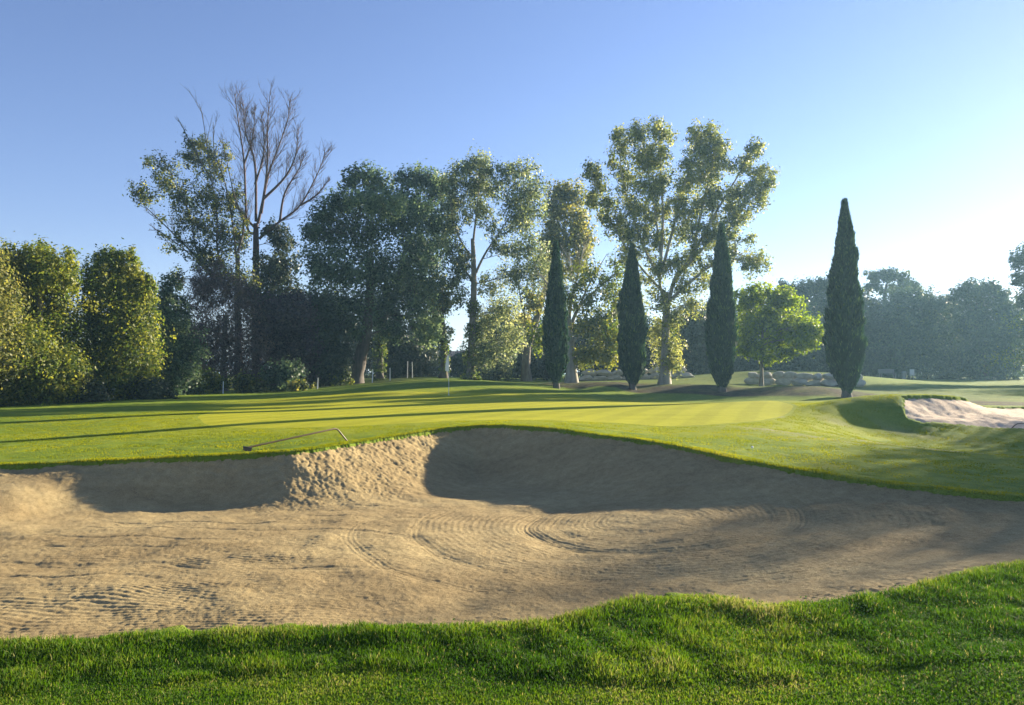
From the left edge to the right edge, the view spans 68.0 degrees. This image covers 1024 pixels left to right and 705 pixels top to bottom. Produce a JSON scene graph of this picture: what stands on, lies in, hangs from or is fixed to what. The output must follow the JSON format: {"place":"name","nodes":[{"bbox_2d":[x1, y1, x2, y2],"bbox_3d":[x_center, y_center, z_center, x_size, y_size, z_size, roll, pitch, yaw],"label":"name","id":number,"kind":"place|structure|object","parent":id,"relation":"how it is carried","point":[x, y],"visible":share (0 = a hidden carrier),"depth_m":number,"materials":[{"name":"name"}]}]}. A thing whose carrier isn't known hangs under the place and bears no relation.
{"place":"outdoors","nodes":[
{"label":"outdoors","id":0,"kind":"place"},
{"bbox_2d":[0,559,1023,704],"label":"grass","id":1,"kind":"structure","parent":0,"point":[607,668],"depth_m":4.28,"materials":[{"name":"green plant"}]},
{"bbox_2d":[0,370,1023,704],"bbox_3d":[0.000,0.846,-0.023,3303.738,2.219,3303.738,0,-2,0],"label":"ground","id":2,"kind":"structure","parent":0,"point":[998,394],"depth_m":15.68,"materials":[{"name":"green plant"}]},
{"bbox_2d":[0,231,44,406],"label":"broadleaf tree","id":3,"kind":"object","parent":2,"relation":"on","point":[10,298],"visible":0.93,"depth_m":32.29,"materials":[{"name":"green plant"}]},
{"bbox_2d":[0,234,99,405],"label":"broadleaf tree","id":4,"kind":"object","parent":2,"relation":"on","point":[52,324],"visible":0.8,"depth_m":34.13,"materials":[{"name":"green plant"}]},
{"bbox_2d":[45,373,114,403],"bbox_3d":[-19.899,1.679,34.998,3.417,1.741,2.082,-1,-2,31],"label":"shrub","id":5,"kind":"object","parent":2,"relation":"on","point":[97,393],"visible":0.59,"depth_m":34.41,"materials":[{"name":"green plant"}]},
{"bbox_2d":[67,237,177,399],"bbox_3d":[-19.660,-1.645,37.315,5.704,8.367,5.519,0,-2,-16],"label":"broadleaf tree","id":6,"kind":"object","parent":2,"relation":"on","point":[123,350],"visible":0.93,"depth_m":37.16,"materials":[{"name":"green plant"}]},
{"bbox_2d":[115,370,178,399],"bbox_3d":[-18.139,1.691,36.961,3.910,1.637,2.234,-1,-2,27],"label":"shrub","id":7,"kind":"object","parent":2,"relation":"on","point":[160,389],"visible":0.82,"depth_m":36.40,"materials":[{"name":"green plant"}]},
{"bbox_2d":[142,268,214,394],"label":"broadleaf tree","id":8,"kind":"object","parent":2,"relation":"on","point":[182,364],"visible":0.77,"depth_m":42.15,"materials":[{"name":"green plant"}]},
{"bbox_2d":[122,82,266,387],"bbox_3d":[-23.724,-8.716,57.025,11.293,23.271,5.639,0,-2,0],"label":"poplar tree","id":9,"kind":"object","parent":2,"relation":"on","point":[202,256],"visible":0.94,"depth_m":57.19,"materials":[{"name":"green plant"}]},
{"bbox_2d":[176,366,232,393],"bbox_3d":[-18.244,1.640,44.790,3.603,2.022,2.186,-1,-2,22],"label":"shrub","id":10,"kind":"object","parent":2,"relation":"on","point":[214,382],"visible":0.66,"depth_m":44.24,"materials":[{"name":"green plant"}]},
{"bbox_2d":[176,249,278,390],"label":"broadleaf tree","id":11,"kind":"object","parent":2,"relation":"on","point":[223,338],"visible":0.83,"depth_m":49.57,"materials":[{"name":"green plant"}]},
{"bbox_2d":[230,364,315,392],"bbox_3d":[-14.203,1.659,45.118,5.261,1.934,1.845,0,-2,0],"label":"shrub","id":12,"kind":"object","parent":2,"relation":"on","point":[247,383],"visible":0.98,"depth_m":44.80,"materials":[{"name":"green plant"}]},
{"bbox_2d":[220,76,335,381],"bbox_3d":[-18.893,-9.653,59.672,9.496,25.188,5.428,-1,-2,18],"label":"poplar tree","id":13,"kind":"object","parent":2,"relation":"on","point":[277,271],"visible":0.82,"depth_m":60.27,"materials":[{"name":"brown plant"}]},
{"bbox_2d":[257,355,309,391],"bbox_3d":[-13.845,1.360,45.855,3.182,2.443,2.333,0,-2,0],"label":"shrub","id":14,"kind":"object","parent":2,"relation":"on","point":[283,372],"visible":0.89,"depth_m":45.46,"materials":[{"name":"green plant"}]},
{"bbox_2d":[244,283,329,387],"bbox_3d":[-15.743,-0.996,51.851,6.226,7.435,5.691,-1,-2,31],"label":"shrub","id":15,"kind":"object","parent":2,"relation":"on","point":[287,321],"visible":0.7,"depth_m":51.05,"materials":[{"name":"green plant"}]},
{"bbox_2d":[243,428,347,451],"bbox_3d":[-3.778,1.546,13.508,1.936,0.336,0.320,1,-2,-42],"label":"bunker rake","id":16,"kind":"object","parent":2,"relation":"on","point":[248,448],"visible":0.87,"depth_m":13.35,"materials":[{"name":"plastic"}]},
{"bbox_2d":[296,283,359,386],"bbox_3d":[-13.123,-1.149,52.994,4.836,7.543,4.243,0,-2,0],"label":"shrub","id":17,"kind":"object","parent":2,"relation":"on","point":[337,356],"visible":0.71,"depth_m":52.19,"materials":[{"name":"green plant"}]},
{"bbox_2d":[326,367,354,385],"bbox_3d":[-11.786,1.766,52.034,1.576,1.484,1.662,-1,-2,34],"label":"shrub","id":18,"kind":"object","parent":2,"relation":"on","point":[346,379],"visible":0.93,"depth_m":51.83,"materials":[{"name":"green plant"}]},
{"bbox_2d":[336,315,372,377],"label":"broadleaf tree","id":19,"kind":"object","parent":2,"relation":"on","point":[355,345],"visible":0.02,"depth_m":85.70,"materials":[{"name":"green plant"}]},
{"bbox_2d":[288,159,454,384],"bbox_3d":[-10.033,-5.757,55.029,11.710,16.870,8.405,0,-2,0],"label":"broadleaf tree","id":20,"kind":"object","parent":2,"relation":"on","point":[370,200],"visible":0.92,"depth_m":54.83,"materials":[{"name":"green plant"}]},
{"bbox_2d":[353,303,406,377],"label":"broadleaf tree","id":21,"kind":"object","parent":2,"relation":"on","point":[368,372],"visible":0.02,"depth_m":87.80,"materials":[{"name":"green plant"}]},
{"bbox_2d":[368,327,437,378],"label":"shrub","id":22,"kind":"object","parent":2,"relation":"on","point":[417,357],"visible":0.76,"depth_m":66.91,"materials":[{"name":"green plant"}]},
{"bbox_2d":[371,158,463,380],"bbox_3d":[-7.076,-6.821,61.898,9.690,18.698,5.718,-1,-2,40],"label":"broadleaf tree","id":23,"kind":"object","parent":2,"relation":"on","point":[418,181],"visible":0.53,"depth_m":61.64,"materials":[{"name":"green plant"}]},
{"bbox_2d":[400,328,454,376],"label":"broadleaf tree","id":24,"kind":"object","parent":2,"relation":"on","point":[433,371],"visible":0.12,"depth_m":78.73,"materials":[{"name":"green plant"}]},
{"bbox_2d":[405,265,459,377],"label":"broadleaf tree","id":25,"kind":"object","parent":2,"relation":"on","point":[446,301],"visible":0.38,"depth_m":59.94,"materials":[{"name":"green plant"}]},
{"bbox_2d":[437,351,461,376],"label":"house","id":26,"kind":"structure","parent":2,"relation":"on","point":[452,353],"depth_m":151.75,"materials":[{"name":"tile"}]},
{"bbox_2d":[434,349,484,376],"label":"broadleaf tree","id":27,"kind":"object","parent":2,"relation":"on","point":[459,365],"visible":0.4,"depth_m":82.12,"materials":[{"name":"green plant"}]},
{"bbox_2d":[455,301,522,377],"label":"broadleaf tree","id":28,"kind":"object","parent":2,"relation":"on","point":[503,332],"visible":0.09,"depth_m":85.72,"materials":[{"name":"green plant"}]},
{"bbox_2d":[466,337,519,380],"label":"shrub","id":29,"kind":"object","parent":2,"relation":"on","point":[495,374],"visible":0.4,"depth_m":65.05,"materials":[{"name":"green plant"}]},
{"bbox_2d":[198,392,792,427],"bbox_3d":[-0.621,2.031,29.413,22.559,0.477,23.484,0,-2,0],"label":"putting green","id":30,"kind":"object","parent":2,"relation":"on","point":[363,409],"visible":0.98,"depth_m":24.93,"materials":[{"name":"green plant"}]},
{"bbox_2d":[445,355,448,394],"bbox_3d":[-3.351,1.204,39.481,0.236,2.270,0.129,0,-2,0],"label":"flagstick","id":31,"kind":"object","parent":30,"relation":"on","point":[447,366],"visible":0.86,"depth_m":39.52,"materials":[{"name":"white paint"}]},
{"bbox_2d":[429,145,565,379],"bbox_3d":[-1.050,-7.012,57.522,9.995,18.705,5.350,0,-2,11],"label":"poplar tree","id":32,"kind":"object","parent":2,"relation":"on","point":[481,168],"visible":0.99,"depth_m":57.00,"materials":[{"name":"green plant"}]},
{"bbox_2d":[0,427,1023,642],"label":"bunker sand","id":33,"kind":"structure","parent":2,"relation":"on","point":[476,525],"depth_m":8.86,"materials":[{"name":"beige sand"}]},
{"bbox_2d":[505,344,565,379],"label":"shrub","id":34,"kind":"object","parent":2,"relation":"on","point":[537,366],"visible":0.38,"depth_m":69.60,"materials":[{"name":"green plant"}]},
{"bbox_2d":[512,313,564,378],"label":"broadleaf tree","id":35,"kind":"object","parent":2,"relation":"on","point":[535,333],"visible":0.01,"depth_m":88.47,"materials":[{"name":"green plant"}]},
{"bbox_2d":[541,240,569,388],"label":"cypress tree","id":36,"kind":"object","parent":2,"relation":"on","point":[555,339],"visible":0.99,"depth_m":49.67,"materials":[{"name":"green plant"}]},
{"bbox_2d":[512,174,600,380],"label":"broadleaf tree","id":37,"kind":"object","parent":2,"relation":"on","point":[575,217],"visible":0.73,"depth_m":65.32,"materials":[{"name":"green plant"}]},
{"bbox_2d":[520,229,625,382],"bbox_3d":[4.905,-3.255,55.063,8.697,11.411,4.357,0,-2,0],"label":"plane tree","id":38,"kind":"object","parent":2,"relation":"on","point":[598,326],"visible":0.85,"depth_m":54.59,"materials":[{"name":"green plant"}]},
{"bbox_2d":[562,314,611,378],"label":"broadleaf tree","id":39,"kind":"object","parent":2,"relation":"on","point":[579,341],"visible":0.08,"depth_m":78.57,"materials":[{"name":"green plant"}]},
{"bbox_2d":[577,335,660,376],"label":"shrub","id":40,"kind":"object","parent":2,"relation":"on","point":[648,359],"visible":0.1,"depth_m":72.65,"materials":[{"name":"green plant"}]},
{"bbox_2d":[603,308,658,373],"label":"broadleaf tree","id":41,"kind":"object","parent":2,"relation":"on","point":[649,320],"visible":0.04,"depth_m":82.31,"materials":[{"name":"green plant"}]},
{"bbox_2d":[616,243,648,389],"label":"cypress tree","id":42,"kind":"object","parent":2,"relation":"on","point":[633,330],"visible":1,"depth_m":47.11,"materials":[{"name":"green plant"}]},
{"bbox_2d":[578,367,694,380],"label":"stone wall","id":43,"kind":"structure","parent":2,"relation":"on","point":[613,375],"depth_m":60.84,"materials":[{"name":"stone"}]},
{"bbox_2d":[650,306,687,366],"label":"broadleaf tree","id":44,"kind":"object","parent":2,"relation":"on","point":[671,332],"depth_m":85.53,"materials":[{"name":"green plant"}]},
{"bbox_2d":[579,114,780,384],"bbox_3d":[11.170,-6.894,50.781,13.812,18.536,4.372,0,-2,0],"label":"poplar tree","id":45,"kind":"object","parent":2,"relation":"on","point":[646,160],"visible":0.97,"depth_m":50.52,"materials":[{"name":"green plant"}]},
{"bbox_2d":[670,299,709,374],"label":"shrub","id":46,"kind":"object","parent":2,"relation":"on","point":[694,356],"visible":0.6,"depth_m":68.59,"materials":[{"name":"green plant"}]},
{"bbox_2d":[393,582,1023,704],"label":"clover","id":47,"kind":"object","parent":2,"relation":"on","point":[904,640],"visible":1,"depth_m":4.47,"materials":[{"name":"green plant"}]},
{"bbox_2d":[703,222,738,391],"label":"cypress tree","id":48,"kind":"object","parent":2,"relation":"on","point":[721,334],"visible":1,"depth_m":43.63,"materials":[{"name":"green plant"}]},
{"bbox_2d":[736,307,785,370],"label":"broadleaf tree","id":49,"kind":"object","parent":2,"relation":"on","point":[747,315],"depth_m":79.79,"materials":[{"name":"green plant"}]},
{"bbox_2d":[733,276,825,385],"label":"maple tree","id":50,"kind":"object","parent":2,"relation":"on","point":[781,335],"visible":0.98,"depth_m":50.52,"materials":[{"name":"green plant"}]},
{"bbox_2d":[733,316,829,371],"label":"shrub","id":51,"kind":"object","parent":2,"relation":"on","point":[801,362],"visible":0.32,"depth_m":73.24,"materials":[{"name":"green plant"}]},
{"bbox_2d":[776,272,829,371],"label":"broadleaf tree","id":52,"kind":"object","parent":2,"relation":"on","point":[815,290],"visible":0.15,"depth_m":92.44,"materials":[{"name":"green plant"}]},
{"bbox_2d":[744,371,865,386],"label":"stone wall","id":53,"kind":"structure","parent":2,"relation":"on","point":[787,378],"depth_m":54.23,"materials":[{"name":"stone"}]},
{"bbox_2d":[788,301,828,370],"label":"broadleaf tree","id":54,"kind":"object","parent":2,"relation":"on","point":[815,316],"visible":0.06,"depth_m":82.22,"materials":[{"name":"green plant"}]},
{"bbox_2d":[820,197,867,397],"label":"cypress tree","id":55,"kind":"object","parent":2,"relation":"on","point":[845,341],"visible":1,"depth_m":37.60,"materials":[{"name":"green plant"}]},
{"bbox_2d":[827,286,909,377],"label":"broadleaf tree","id":56,"kind":"object","parent":2,"relation":"on","point":[870,332],"visible":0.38,"depth_m":85.48,"materials":[{"name":"green plant"}]},
{"bbox_2d":[878,369,896,377],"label":"park bench","id":57,"kind":"object","parent":2,"relation":"on","point":[885,371],"visible":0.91,"depth_m":75.38,"materials":[{"name":"brown wood"}]},
{"bbox_2d":[862,266,925,299],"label":"pine tree","id":58,"kind":"object","parent":2,"relation":"on","point":[889,276],"visible":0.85,"depth_m":98.11,"materials":[{"name":"green plant"}]},
{"bbox_2d":[901,373,906,378],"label":"litter bin","id":59,"kind":"object","parent":2,"relation":"on","point":[904,375],"visible":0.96,"depth_m":73.80,"materials":[{"name":"grey wood"}]},
{"bbox_2d":[910,369,913,379],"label":"notice board","id":60,"kind":"object","parent":2,"relation":"on","point":[911,371],"visible":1,"depth_m":73.97,"materials":[{"name":"white paint"}]},
{"bbox_2d":[864,281,964,379],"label":"broadleaf tree","id":61,"kind":"object","parent":2,"relation":"on","point":[918,329],"visible":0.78,"depth_m":87.85,"materials":[{"name":"green plant"}]},
{"bbox_2d":[915,299,969,379],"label":"broadleaf tree","id":62,"kind":"object","parent":2,"relation":"on","point":[938,374],"visible":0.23,"depth_m":90.86,"materials":[{"name":"green plant"}]},
{"bbox_2d":[904,398,1023,428],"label":"bunker sand","id":63,"kind":"structure","parent":2,"relation":"on","point":[949,411],"depth_m":23.92,"materials":[{"name":"beige sand"}]},
{"bbox_2d":[935,275,1023,379],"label":"oak tree","id":64,"kind":"object","parent":2,"relation":"on","point":[979,317],"visible":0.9,"depth_m":87.46,"materials":[{"name":"green plant"}]},
{"bbox_2d":[980,309,1023,375],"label":"broadleaf tree","id":65,"kind":"object","parent":2,"relation":"on","point":[1016,358],"visible":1,"depth_m":65.61,"materials":[{"name":"green plant"}]},
{"bbox_2d":[1005,241,1023,380],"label":"broadleaf tree","id":66,"kind":"object","parent":2,"relation":"on","point":[1017,261],"visible":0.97,"depth_m":69.74,"materials":[{"name":"green plant"}]},
{"bbox_2d":[0,423,1023,495],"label":"lip grass","id":67,"kind":"structure","parent":0,"point":[557,427],"depth_m":12.32,"materials":[{"name":"green plant"}]},
{"bbox_2d":[0,0,1023,373],"label":"sky","id":68,"kind":"structure","parent":0,"point":[911,112],"materials":[{"name":"blue"}]}
]}

